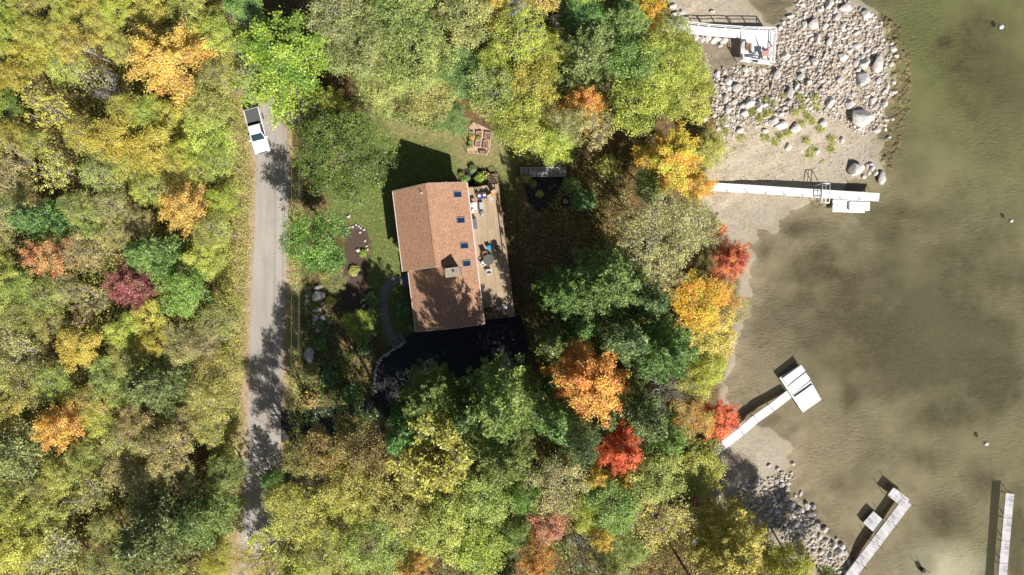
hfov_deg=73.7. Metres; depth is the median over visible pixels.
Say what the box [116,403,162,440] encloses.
broadleaf tree
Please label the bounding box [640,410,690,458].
feathery tree
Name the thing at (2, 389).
broadleaf tree
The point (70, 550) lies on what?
broadleaf tree
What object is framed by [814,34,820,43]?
beach rock
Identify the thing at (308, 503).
broadleaf tree
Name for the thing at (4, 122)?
broadleaf tree
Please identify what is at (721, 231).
broadleaf tree
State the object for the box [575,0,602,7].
broadleaf tree
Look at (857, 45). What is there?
beach rock
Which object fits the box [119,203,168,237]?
broadleaf tree
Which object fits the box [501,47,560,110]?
broadleaf tree
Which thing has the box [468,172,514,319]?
wooden deck
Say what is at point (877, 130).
beach rock
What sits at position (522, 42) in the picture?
broadleaf tree
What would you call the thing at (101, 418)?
broadleaf tree
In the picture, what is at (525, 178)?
shrub
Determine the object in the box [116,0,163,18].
broadleaf tree
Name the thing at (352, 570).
broadleaf tree
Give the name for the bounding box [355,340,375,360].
shrub
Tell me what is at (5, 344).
broadleaf tree
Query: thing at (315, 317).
boulder
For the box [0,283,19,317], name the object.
broadleaf tree
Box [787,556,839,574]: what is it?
broadleaf tree
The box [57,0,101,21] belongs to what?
broadleaf tree
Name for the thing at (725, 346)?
broadleaf tree
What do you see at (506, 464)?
feathery tree
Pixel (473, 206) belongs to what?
outdoor sofa
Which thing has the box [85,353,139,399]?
broadleaf tree
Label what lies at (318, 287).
boulder
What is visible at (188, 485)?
broadleaf tree
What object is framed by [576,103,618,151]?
broadleaf tree
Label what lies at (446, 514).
broadleaf tree
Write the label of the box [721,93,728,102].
beach rock
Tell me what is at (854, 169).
boulder
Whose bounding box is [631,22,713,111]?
broadleaf tree
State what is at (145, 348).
broadleaf tree
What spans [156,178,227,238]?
broadleaf tree
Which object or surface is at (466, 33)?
broadleaf tree
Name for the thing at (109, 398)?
broadleaf tree
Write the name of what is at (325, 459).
broadleaf tree
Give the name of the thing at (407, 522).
broadleaf tree
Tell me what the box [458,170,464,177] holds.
shrub
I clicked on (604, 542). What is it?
broadleaf tree
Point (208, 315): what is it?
broadleaf tree
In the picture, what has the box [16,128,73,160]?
broadleaf tree
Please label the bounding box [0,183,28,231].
broadleaf tree
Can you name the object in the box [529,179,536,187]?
shrub
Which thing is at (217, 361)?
broadleaf tree
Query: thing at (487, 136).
raised bed
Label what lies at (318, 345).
shrub
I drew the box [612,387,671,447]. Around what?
pine tree
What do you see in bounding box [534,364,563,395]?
pine tree
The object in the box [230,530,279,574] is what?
broadleaf tree
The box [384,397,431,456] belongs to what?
pine tree
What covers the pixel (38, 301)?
broadleaf tree
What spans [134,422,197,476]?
broadleaf tree
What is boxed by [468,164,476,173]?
shrub
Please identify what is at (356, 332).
broadleaf tree
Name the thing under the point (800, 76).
beach rock
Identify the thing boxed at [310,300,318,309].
shrub
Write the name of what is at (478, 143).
raised bed
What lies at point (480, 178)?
shrub
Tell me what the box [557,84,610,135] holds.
broadleaf tree
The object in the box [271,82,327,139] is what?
broadleaf tree
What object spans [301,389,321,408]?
shrub
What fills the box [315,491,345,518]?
broadleaf tree
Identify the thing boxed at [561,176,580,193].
shrub
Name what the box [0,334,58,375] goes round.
broadleaf tree
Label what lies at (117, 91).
bare tree
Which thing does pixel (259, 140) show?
pickup truck
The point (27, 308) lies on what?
broadleaf tree
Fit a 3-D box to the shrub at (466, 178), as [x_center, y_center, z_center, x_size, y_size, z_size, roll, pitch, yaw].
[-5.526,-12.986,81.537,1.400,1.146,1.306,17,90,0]
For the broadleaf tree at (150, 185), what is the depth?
74.48 m
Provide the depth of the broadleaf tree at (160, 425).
76.05 m
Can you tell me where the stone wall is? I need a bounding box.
[372,342,404,392]
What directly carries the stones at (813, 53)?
on the ground at (890, 322)
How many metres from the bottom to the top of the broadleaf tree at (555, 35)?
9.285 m
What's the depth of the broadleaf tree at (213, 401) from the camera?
74.47 m
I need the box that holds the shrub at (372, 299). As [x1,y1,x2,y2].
[364,290,380,309]
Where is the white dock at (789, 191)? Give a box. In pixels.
[690,181,879,202]
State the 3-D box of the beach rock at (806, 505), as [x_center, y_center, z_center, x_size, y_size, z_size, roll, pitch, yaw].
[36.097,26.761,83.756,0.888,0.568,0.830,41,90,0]
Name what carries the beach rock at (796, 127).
on the ground at (890, 322)
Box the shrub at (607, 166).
[591,153,622,183]
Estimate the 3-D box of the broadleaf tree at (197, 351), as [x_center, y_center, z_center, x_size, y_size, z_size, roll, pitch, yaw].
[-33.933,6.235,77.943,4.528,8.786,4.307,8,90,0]
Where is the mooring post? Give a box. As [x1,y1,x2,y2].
[918,566,930,572]
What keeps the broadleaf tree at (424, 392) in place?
on the ground at (890, 322)
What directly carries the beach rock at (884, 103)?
on the ground at (890, 322)
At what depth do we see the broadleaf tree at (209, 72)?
74.90 m
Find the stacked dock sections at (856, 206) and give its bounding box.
[832,199,869,212]
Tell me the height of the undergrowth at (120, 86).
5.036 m
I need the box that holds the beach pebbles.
[709,119,880,180]
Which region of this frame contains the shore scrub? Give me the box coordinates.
[674,119,777,564]
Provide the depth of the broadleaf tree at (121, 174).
74.98 m
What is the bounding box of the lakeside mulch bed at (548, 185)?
[524,177,569,212]
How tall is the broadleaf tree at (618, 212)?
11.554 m
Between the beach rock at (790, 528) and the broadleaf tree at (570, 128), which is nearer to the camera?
the broadleaf tree at (570, 128)
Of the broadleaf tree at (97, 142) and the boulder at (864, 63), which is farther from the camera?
the boulder at (864, 63)
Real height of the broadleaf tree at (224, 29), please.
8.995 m
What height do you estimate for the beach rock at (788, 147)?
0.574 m
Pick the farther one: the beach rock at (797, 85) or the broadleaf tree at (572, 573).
the beach rock at (797, 85)
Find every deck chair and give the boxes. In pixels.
[487,193,493,201]
[745,43,751,50]
[759,51,768,58]
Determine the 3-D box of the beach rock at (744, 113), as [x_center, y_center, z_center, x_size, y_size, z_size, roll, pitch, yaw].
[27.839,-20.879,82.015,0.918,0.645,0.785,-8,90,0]
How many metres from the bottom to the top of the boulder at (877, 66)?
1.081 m
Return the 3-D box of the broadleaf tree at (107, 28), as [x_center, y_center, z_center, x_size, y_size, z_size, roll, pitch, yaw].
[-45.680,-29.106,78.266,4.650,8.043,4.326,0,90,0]
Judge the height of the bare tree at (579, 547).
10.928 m
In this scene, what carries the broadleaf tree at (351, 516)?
on the ground at (890, 322)
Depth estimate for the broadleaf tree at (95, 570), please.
74.60 m
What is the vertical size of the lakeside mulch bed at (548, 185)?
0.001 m
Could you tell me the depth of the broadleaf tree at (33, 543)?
73.42 m
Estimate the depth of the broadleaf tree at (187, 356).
75.64 m
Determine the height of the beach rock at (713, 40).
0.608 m
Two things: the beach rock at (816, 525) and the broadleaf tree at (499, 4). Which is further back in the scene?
the beach rock at (816, 525)
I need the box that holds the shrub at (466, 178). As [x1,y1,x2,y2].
[460,173,470,182]
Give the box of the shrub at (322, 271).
[318,268,329,279]
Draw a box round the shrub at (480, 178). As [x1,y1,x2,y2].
[473,170,488,185]
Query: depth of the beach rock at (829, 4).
83.28 m
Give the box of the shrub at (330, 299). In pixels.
[326,295,336,306]
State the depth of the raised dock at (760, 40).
82.21 m
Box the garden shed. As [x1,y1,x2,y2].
[507,0,542,20]
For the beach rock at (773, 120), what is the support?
on the ground at (890, 322)
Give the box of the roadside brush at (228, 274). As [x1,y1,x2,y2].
[199,0,257,574]
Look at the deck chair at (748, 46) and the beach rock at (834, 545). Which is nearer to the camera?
the deck chair at (748, 46)
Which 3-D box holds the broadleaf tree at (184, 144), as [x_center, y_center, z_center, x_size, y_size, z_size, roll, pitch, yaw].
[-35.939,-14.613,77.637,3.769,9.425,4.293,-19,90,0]
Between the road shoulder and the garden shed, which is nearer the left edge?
the road shoulder
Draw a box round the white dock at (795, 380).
[711,365,824,456]
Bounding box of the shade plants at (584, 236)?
[514,149,705,574]
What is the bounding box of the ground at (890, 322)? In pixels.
[0,0,1023,574]
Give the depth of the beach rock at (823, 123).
82.70 m
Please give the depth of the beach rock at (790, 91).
82.37 m
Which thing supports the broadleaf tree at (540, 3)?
on the ground at (890, 322)
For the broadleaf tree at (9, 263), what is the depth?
74.50 m
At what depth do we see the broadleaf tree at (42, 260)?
73.98 m
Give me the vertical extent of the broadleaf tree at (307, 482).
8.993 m
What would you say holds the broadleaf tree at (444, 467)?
on the ground at (890, 322)
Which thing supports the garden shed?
on the ground at (890, 322)
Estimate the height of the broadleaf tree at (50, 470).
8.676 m
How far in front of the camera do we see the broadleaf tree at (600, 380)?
69.49 m
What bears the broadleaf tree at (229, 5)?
on the ground at (890, 322)
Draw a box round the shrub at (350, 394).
[339,383,360,405]
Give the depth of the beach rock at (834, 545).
83.47 m
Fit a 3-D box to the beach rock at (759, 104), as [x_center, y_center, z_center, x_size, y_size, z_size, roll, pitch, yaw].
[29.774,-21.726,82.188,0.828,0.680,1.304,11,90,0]
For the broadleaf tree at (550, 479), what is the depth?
72.64 m
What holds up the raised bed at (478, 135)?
on the garden gravel
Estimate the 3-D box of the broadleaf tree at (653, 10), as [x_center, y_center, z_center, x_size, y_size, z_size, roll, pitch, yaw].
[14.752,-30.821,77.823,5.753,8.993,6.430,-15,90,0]
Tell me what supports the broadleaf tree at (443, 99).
on the ground at (890, 322)
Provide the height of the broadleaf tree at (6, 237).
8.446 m
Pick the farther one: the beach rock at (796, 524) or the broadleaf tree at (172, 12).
the beach rock at (796, 524)
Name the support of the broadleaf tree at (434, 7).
on the ground at (890, 322)
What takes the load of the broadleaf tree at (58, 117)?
on the ground at (890, 322)
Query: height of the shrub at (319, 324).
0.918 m
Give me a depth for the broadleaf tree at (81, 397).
74.79 m
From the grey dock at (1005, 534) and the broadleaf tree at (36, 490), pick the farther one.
the grey dock at (1005, 534)
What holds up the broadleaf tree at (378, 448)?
on the ground at (890, 322)
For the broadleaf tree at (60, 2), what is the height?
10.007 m
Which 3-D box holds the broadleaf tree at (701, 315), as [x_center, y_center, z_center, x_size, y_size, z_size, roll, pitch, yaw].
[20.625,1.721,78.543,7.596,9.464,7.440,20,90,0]
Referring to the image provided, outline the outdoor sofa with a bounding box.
[470,202,476,212]
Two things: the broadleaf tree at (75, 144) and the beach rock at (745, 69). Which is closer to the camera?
the broadleaf tree at (75, 144)
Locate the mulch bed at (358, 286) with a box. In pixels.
[332,223,369,320]
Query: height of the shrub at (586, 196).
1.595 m
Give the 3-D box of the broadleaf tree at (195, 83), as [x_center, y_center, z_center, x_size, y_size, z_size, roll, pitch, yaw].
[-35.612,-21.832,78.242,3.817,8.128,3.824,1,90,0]
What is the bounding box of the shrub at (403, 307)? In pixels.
[393,297,411,317]
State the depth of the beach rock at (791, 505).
83.49 m
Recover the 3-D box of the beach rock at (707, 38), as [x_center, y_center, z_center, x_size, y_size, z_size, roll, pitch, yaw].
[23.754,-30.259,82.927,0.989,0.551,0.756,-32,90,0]
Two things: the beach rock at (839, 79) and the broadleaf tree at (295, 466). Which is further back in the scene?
the beach rock at (839, 79)
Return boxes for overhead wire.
[289,79,291,461]
[295,125,298,483]
[297,99,299,447]
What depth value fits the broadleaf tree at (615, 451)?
73.00 m
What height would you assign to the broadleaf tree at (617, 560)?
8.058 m
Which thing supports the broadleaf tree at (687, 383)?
on the ground at (890, 322)
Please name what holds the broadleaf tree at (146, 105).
on the ground at (890, 322)
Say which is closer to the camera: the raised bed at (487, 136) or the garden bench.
the garden bench
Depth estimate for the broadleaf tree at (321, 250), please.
72.17 m
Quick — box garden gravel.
[467,122,491,155]
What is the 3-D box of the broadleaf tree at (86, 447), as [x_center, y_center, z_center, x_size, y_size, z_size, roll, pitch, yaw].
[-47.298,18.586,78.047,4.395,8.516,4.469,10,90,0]
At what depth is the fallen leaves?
81.98 m
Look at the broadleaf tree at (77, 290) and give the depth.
75.64 m
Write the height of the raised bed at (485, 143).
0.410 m
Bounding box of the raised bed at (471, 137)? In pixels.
[469,132,473,139]
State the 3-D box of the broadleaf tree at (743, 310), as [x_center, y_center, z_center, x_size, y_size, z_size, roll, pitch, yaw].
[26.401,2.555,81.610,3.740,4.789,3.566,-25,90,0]
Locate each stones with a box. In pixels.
[303,286,331,345]
[711,0,893,137]
[735,468,850,574]
[880,14,911,169]
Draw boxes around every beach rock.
[669,4,676,8]
[699,35,704,42]
[705,36,711,41]
[710,36,717,43]
[719,37,727,43]
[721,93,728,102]
[724,77,731,85]
[725,105,731,113]
[730,99,737,104]
[736,127,743,133]
[741,110,747,116]
[742,66,748,73]
[756,101,762,112]
[769,116,778,125]
[772,69,781,79]
[775,121,787,129]
[781,52,789,60]
[785,142,791,150]
[786,13,793,18]
[786,87,794,97]
[787,524,793,531]
[788,502,795,509]
[791,122,800,132]
[793,522,800,527]
[794,81,799,89]
[795,507,803,512]
[796,73,804,80]
[801,21,807,27]
[803,502,810,509]
[810,57,818,65]
[813,522,819,529]
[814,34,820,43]
[819,119,827,127]
[821,527,828,532]
[822,23,828,29]
[825,0,833,8]
[825,97,834,108]
[826,37,831,45]
[831,541,837,548]
[832,6,836,14]
[832,14,840,20]
[835,76,843,83]
[835,549,843,556]
[837,52,848,61]
[838,543,845,549]
[840,68,847,73]
[845,99,854,108]
[846,47,853,53]
[852,60,857,67]
[853,43,861,48]
[869,97,876,103]
[873,127,880,132]
[875,77,881,84]
[882,99,887,107]
[889,46,896,51]
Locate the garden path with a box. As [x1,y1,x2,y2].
[379,275,401,339]
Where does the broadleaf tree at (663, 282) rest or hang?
on the ground at (890, 322)
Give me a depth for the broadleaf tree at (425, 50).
72.85 m
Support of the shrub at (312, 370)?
on the ground at (890, 322)
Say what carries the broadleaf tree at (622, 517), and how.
on the ground at (890, 322)
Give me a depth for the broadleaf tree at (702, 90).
74.16 m
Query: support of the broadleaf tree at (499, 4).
on the ground at (890, 322)
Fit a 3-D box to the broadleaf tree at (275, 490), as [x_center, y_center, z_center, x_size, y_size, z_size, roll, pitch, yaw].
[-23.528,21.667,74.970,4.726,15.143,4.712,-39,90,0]
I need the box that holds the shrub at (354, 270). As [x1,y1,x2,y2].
[348,265,360,276]
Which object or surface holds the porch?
on the ground at (890, 322)
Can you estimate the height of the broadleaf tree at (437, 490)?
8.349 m
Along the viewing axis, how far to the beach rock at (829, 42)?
83.01 m
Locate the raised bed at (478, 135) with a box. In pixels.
[476,131,481,139]
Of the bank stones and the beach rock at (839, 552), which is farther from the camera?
the beach rock at (839, 552)
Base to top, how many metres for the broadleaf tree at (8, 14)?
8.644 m
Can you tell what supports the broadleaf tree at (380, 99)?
on the ground at (890, 322)
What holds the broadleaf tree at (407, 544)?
on the ground at (890, 322)
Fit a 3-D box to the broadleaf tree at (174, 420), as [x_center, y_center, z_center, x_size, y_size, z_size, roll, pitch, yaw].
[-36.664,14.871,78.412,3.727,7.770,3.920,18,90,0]
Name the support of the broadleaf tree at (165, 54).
on the ground at (890, 322)
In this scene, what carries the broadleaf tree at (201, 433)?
on the ground at (890, 322)
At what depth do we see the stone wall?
81.60 m
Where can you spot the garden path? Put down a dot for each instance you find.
(388, 284)
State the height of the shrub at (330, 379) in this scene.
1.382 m
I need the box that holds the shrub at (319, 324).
[313,320,324,329]
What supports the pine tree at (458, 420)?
on the ground at (890, 322)
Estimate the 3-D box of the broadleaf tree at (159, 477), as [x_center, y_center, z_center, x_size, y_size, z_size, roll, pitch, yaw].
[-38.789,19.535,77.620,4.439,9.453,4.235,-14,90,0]
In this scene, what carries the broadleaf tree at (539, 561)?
on the ground at (890, 322)
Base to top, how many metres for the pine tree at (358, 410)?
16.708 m
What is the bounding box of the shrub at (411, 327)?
[408,321,414,331]
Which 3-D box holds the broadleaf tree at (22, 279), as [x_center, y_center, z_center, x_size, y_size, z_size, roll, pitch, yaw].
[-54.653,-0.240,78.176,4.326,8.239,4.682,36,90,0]
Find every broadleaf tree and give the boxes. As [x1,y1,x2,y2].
[0,0,32,53]
[0,0,37,20]
[0,39,30,77]
[0,58,56,94]
[0,85,39,116]
[0,117,34,146]
[0,121,52,151]
[0,138,56,177]
[0,153,43,206]
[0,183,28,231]
[0,206,22,233]
[0,223,38,256]
[0,253,46,293]
[0,268,56,303]
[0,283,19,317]
[0,298,42,337]
[0,312,40,366]
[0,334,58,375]
[0,353,33,385]
[0,369,27,405]
[0,392,47,431]
[0,479,46,525]
[0,511,59,574]
[2,29,63,79]
[3,361,54,410]
[6,0,62,24]
[9,13,54,51]
[14,81,88,131]
[15,231,90,288]
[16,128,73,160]
[16,491,78,537]
[17,527,93,574]
[19,273,80,317]
[19,470,75,506]
[26,149,96,193]
[26,360,90,406]
[28,389,109,455]
[30,16,86,55]
[32,310,84,343]
[35,450,82,496]
[39,0,91,9]
[44,42,96,86]
[47,0,101,44]
[48,23,114,65]
[52,323,113,373]
[53,271,98,305]
[56,189,110,223]
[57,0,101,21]
[57,222,119,273]
[58,471,118,515]
[59,113,113,155]
[62,437,116,471]
[66,282,121,321]
[67,200,118,239]
[73,380,114,419]
[74,144,134,195]
[75,112,136,167]
[75,400,127,438]
[76,539,121,574]
[80,0,128,21]
[80,8,131,45]
[82,511,133,547]
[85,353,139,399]
[90,185,141,224]
[93,214,140,253]
[98,0,148,26]
[99,30,131,66]
[99,262,165,313]
[99,415,155,463]
[100,450,152,490]
[102,310,141,350]
[102,377,132,408]
[105,90,149,130]
[105,543,130,573]
[106,135,148,183]
[107,344,148,379]
[114,468,166,514]
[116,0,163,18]
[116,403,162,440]
[116,564,150,574]
[118,352,203,420]
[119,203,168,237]
[123,18,221,109]
[124,119,185,178]
[127,0,174,37]
[127,165,175,206]
[127,297,173,341]
[128,328,177,360]
[129,93,173,129]
[129,415,177,452]
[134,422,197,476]
[138,452,186,486]
[143,557,193,574]
[147,99,192,136]
[152,265,212,319]
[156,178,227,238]
[159,152,188,186]
[159,321,204,365]
[163,0,214,35]
[163,136,211,170]
[163,463,208,498]
[165,405,202,436]
[171,75,215,105]
[173,105,236,166]
[180,81,234,129]
[181,229,229,283]
[182,374,236,425]
[183,152,221,187]
[184,326,228,362]
[185,349,245,397]
[186,410,230,448]
[187,9,240,55]
[189,209,237,251]
[191,301,240,341]
[195,56,238,92]
[196,551,229,574]
[197,142,240,182]
[202,180,241,215]
[202,451,248,497]
[221,0,263,25]
[226,5,344,129]
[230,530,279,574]
[245,519,304,574]
[260,474,309,525]
[265,483,331,546]
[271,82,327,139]
[275,206,354,279]
[278,433,331,478]
[281,557,326,574]
[290,106,400,211]
[295,403,364,478]
[297,472,326,500]
[297,522,352,574]
[301,0,365,46]
[308,104,349,145]
[310,86,354,126]
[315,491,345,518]
[316,448,385,518]
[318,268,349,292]
[321,4,400,81]
[325,507,358,546]
[330,561,353,574]
[338,512,406,574]
[339,415,407,479]
[339,549,370,574]
[342,309,377,344]
[343,488,383,532]
[351,0,373,11]
[352,55,411,120]
[361,549,409,574]
[363,0,438,43]
[366,1,458,97]
[369,474,434,539]
[381,409,473,502]
[389,542,439,574]
[391,519,423,555]
[396,357,465,427]
[401,67,460,122]
[408,491,476,567]
[419,0,443,16]
[422,474,440,503]
[434,101,471,137]
[437,0,493,51]
[441,42,493,101]
[441,521,513,574]
[451,468,517,534]
[454,352,546,449]
[464,62,522,124]
[476,0,515,32]
[476,42,513,77]
[488,1,550,66]
[489,89,551,156]
[492,511,532,557]
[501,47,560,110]
[504,0,530,14]
[505,480,542,516]
[516,530,560,574]
[518,450,591,519]
[523,490,573,550]
[524,0,560,23]
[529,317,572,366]
[531,122,576,167]
[534,24,575,63]
[540,337,633,428]
[548,105,590,145]
[552,0,607,34]
[553,335,595,376]
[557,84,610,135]
[559,556,586,574]
[565,492,603,535]
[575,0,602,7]
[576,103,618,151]
[577,455,610,489]
[579,474,649,537]
[583,513,619,552]
[593,417,644,476]
[593,544,628,574]
[593,561,630,574]
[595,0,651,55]
[599,35,665,98]
[599,200,647,251]
[602,184,714,286]
[605,463,634,490]
[606,72,669,139]
[612,528,653,567]
[613,375,650,409]
[625,490,703,561]
[628,446,689,506]
[629,120,705,198]
[630,0,669,45]
[630,164,670,205]
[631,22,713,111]
[643,261,689,301]
[654,65,717,125]
[655,12,692,48]
[666,396,715,445]
[668,268,731,335]
[669,437,730,503]
[673,194,725,249]
[675,365,714,405]
[680,562,725,574]
[682,309,740,368]
[683,170,719,207]
[685,348,729,393]
[690,398,740,446]
[691,127,728,170]
[706,221,727,237]
[707,555,762,574]
[708,233,752,284]
[708,277,746,318]
[723,295,751,325]
[758,538,817,574]
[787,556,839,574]
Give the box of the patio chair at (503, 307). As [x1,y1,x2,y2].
[500,304,507,311]
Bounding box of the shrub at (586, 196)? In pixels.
[568,188,597,211]
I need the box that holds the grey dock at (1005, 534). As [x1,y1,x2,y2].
[992,490,1013,574]
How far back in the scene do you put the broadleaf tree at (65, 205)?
73.98 m
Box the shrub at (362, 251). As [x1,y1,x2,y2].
[359,249,366,256]
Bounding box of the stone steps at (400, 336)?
[389,332,406,349]
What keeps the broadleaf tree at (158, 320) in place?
on the ground at (890, 322)
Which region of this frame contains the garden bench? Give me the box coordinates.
[477,192,486,199]
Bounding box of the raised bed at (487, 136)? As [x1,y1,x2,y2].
[484,132,490,139]
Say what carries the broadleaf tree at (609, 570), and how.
on the ground at (890, 322)
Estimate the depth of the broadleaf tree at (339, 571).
74.45 m
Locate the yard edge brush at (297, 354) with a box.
[283,147,306,447]
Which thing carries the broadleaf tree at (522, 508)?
on the ground at (890, 322)
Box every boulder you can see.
[303,347,314,363]
[312,291,325,301]
[313,285,323,290]
[313,314,318,321]
[732,83,742,92]
[745,97,755,109]
[808,19,818,29]
[839,2,851,11]
[847,163,864,175]
[852,109,874,127]
[856,71,870,86]
[859,58,869,69]
[860,9,870,20]
[872,55,882,72]
[877,171,885,184]
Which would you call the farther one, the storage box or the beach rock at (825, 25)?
the beach rock at (825, 25)
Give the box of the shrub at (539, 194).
[535,188,543,197]
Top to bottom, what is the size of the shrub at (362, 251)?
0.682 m
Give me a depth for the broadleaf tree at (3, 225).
75.12 m
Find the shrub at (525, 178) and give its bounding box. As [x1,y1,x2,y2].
[517,173,531,185]
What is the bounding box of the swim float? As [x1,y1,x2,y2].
[862,511,884,532]
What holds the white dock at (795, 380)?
in the water
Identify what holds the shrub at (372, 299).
on the ground at (890, 322)
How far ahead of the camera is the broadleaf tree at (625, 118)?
71.87 m
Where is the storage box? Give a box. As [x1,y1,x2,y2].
[472,218,477,228]
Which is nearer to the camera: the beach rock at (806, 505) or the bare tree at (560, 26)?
the bare tree at (560, 26)
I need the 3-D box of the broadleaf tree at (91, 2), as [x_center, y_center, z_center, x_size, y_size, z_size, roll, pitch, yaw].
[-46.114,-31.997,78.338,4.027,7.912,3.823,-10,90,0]
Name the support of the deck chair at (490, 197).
on the wooden deck
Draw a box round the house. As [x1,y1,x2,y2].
[392,181,484,331]
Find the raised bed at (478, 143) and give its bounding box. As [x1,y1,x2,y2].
[475,140,480,147]
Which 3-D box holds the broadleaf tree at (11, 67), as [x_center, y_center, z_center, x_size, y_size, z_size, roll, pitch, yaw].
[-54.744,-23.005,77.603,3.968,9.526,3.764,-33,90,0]
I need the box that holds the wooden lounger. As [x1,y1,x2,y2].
[491,189,498,199]
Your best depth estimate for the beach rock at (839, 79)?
82.77 m
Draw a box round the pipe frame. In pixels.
[812,183,829,204]
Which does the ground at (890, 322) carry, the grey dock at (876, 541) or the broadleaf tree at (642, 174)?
the broadleaf tree at (642, 174)
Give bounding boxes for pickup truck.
[243,106,270,154]
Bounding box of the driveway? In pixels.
[281,316,527,441]
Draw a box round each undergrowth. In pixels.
[0,0,708,574]
[255,244,707,574]
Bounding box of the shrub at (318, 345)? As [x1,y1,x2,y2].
[312,338,326,351]
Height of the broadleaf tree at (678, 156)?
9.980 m
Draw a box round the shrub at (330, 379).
[318,367,341,391]
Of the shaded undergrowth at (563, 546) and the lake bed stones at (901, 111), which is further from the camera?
the lake bed stones at (901, 111)
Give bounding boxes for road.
[226,0,288,574]
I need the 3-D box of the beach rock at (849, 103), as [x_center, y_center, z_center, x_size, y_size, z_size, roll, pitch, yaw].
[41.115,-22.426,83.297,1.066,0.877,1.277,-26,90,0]
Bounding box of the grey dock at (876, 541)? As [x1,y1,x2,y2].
[844,484,913,574]
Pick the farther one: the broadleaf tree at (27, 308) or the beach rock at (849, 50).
the beach rock at (849, 50)
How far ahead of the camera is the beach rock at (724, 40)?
83.05 m
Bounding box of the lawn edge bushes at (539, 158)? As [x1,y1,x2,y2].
[377,105,580,168]
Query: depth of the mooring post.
83.77 m
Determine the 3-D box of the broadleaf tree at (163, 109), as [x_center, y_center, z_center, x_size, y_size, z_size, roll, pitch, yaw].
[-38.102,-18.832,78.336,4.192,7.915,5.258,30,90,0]
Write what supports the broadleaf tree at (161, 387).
on the ground at (890, 322)
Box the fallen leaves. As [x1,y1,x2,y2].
[234,11,597,568]
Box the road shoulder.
[222,0,294,574]
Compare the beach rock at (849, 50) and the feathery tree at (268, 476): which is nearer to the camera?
the feathery tree at (268, 476)
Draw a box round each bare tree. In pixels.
[75,64,138,100]
[548,0,579,39]
[564,527,608,572]
[638,373,689,412]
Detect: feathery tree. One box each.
[0,415,58,490]
[7,196,81,246]
[110,482,217,574]
[122,231,197,284]
[171,473,247,549]
[259,465,287,488]
[464,426,539,487]
[483,556,512,574]
[531,262,591,325]
[547,19,625,101]
[556,412,606,469]
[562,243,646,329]
[582,406,623,436]
[630,312,698,383]
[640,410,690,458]
[676,493,768,574]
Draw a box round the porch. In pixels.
[401,273,408,286]
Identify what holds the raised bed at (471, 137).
on the garden gravel
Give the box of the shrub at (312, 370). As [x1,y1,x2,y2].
[304,360,320,378]
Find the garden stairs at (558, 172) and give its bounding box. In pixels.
[520,167,566,176]
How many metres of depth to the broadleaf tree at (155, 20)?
74.55 m
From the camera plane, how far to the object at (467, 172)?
81.99 m
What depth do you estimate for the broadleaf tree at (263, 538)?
73.80 m
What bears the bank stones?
on the ground at (890, 322)
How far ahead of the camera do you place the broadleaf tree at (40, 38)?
74.71 m
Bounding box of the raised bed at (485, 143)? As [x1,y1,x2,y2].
[483,140,488,148]
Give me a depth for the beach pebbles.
83.36 m
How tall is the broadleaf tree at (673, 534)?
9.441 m
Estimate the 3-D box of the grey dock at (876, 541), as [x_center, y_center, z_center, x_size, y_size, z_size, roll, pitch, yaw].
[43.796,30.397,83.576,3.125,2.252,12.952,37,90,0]
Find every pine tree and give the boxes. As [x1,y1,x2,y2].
[329,402,381,453]
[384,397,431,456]
[449,391,478,434]
[529,388,582,445]
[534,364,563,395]
[558,313,598,347]
[591,308,652,368]
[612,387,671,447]
[623,274,671,324]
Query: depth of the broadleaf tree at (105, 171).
74.30 m
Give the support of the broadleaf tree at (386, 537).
on the ground at (890, 322)
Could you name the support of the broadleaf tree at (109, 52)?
on the ground at (890, 322)
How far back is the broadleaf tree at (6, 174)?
75.03 m
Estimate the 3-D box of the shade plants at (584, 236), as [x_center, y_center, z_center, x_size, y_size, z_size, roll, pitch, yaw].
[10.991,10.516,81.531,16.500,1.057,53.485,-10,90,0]
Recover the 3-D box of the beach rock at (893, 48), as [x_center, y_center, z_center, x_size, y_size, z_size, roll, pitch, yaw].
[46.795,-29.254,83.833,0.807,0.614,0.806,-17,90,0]
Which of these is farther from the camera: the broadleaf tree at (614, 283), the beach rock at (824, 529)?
the beach rock at (824, 529)
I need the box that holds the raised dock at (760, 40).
[667,20,776,67]
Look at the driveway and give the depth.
81.98 m
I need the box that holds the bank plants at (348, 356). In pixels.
[295,279,371,426]
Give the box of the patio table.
[483,254,493,264]
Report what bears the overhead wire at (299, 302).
attached to the utility pole
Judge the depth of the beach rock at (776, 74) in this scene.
82.88 m
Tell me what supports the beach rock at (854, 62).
on the ground at (890, 322)
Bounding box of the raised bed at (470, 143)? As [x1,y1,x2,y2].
[467,139,472,147]
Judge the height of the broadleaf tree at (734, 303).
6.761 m
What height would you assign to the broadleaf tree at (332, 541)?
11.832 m
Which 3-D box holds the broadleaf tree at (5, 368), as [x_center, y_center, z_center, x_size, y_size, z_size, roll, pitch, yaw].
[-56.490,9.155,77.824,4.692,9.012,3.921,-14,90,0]
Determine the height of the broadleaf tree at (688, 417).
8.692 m
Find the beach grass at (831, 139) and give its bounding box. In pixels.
[718,93,836,162]
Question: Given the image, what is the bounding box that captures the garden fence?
[466,127,491,153]
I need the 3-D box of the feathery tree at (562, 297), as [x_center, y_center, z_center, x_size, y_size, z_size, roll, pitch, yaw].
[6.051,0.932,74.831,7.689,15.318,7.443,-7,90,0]
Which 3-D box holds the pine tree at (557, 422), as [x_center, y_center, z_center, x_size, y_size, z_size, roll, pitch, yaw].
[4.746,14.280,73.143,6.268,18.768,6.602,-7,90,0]

